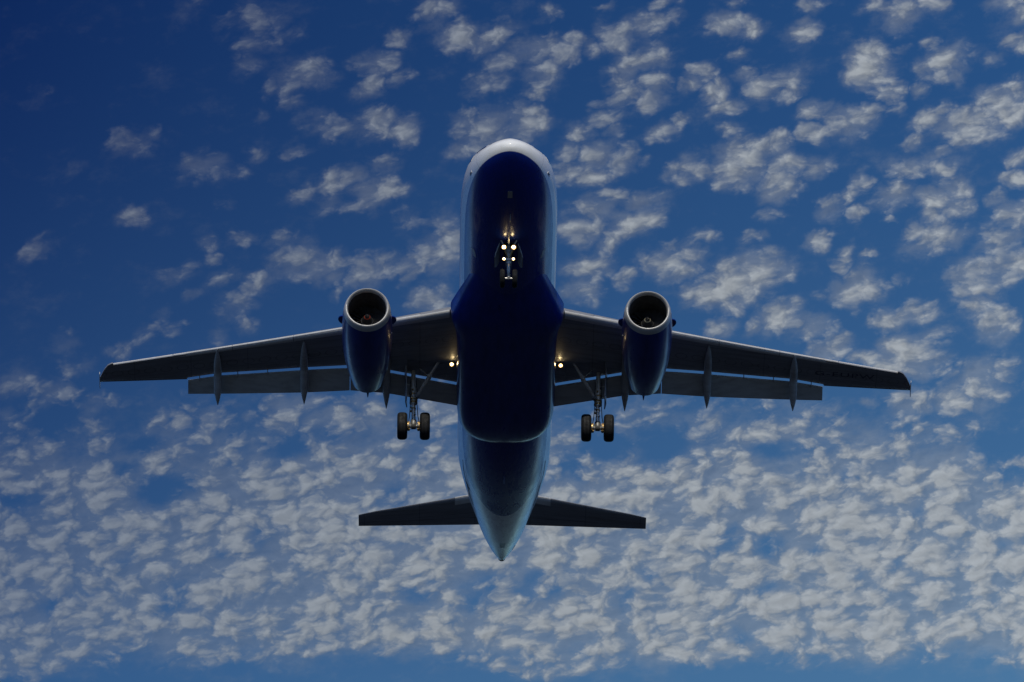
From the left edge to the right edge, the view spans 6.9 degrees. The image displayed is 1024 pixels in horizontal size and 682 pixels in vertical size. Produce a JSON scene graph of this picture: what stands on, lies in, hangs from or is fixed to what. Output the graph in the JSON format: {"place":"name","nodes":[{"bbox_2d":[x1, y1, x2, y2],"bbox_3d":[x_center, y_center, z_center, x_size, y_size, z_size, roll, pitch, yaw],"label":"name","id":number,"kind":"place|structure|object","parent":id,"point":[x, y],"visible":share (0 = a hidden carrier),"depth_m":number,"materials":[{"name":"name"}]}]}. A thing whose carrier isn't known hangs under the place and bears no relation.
{"place":"outdoors","nodes":[
{"label":"outdoors","id":0,"kind":"place"},
{"bbox_2d":[99,138,910,560],"bbox_3d":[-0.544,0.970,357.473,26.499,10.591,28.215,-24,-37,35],"label":"airliner","id":1,"kind":"object","parent":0,"point":[507,340],"visible":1,"depth_m":352.75,"materials":[{"name":"paint"}]},
{"bbox_2d":[0,0,1023,681],"label":"sky","id":2,"kind":"structure","parent":0,"point":[837,180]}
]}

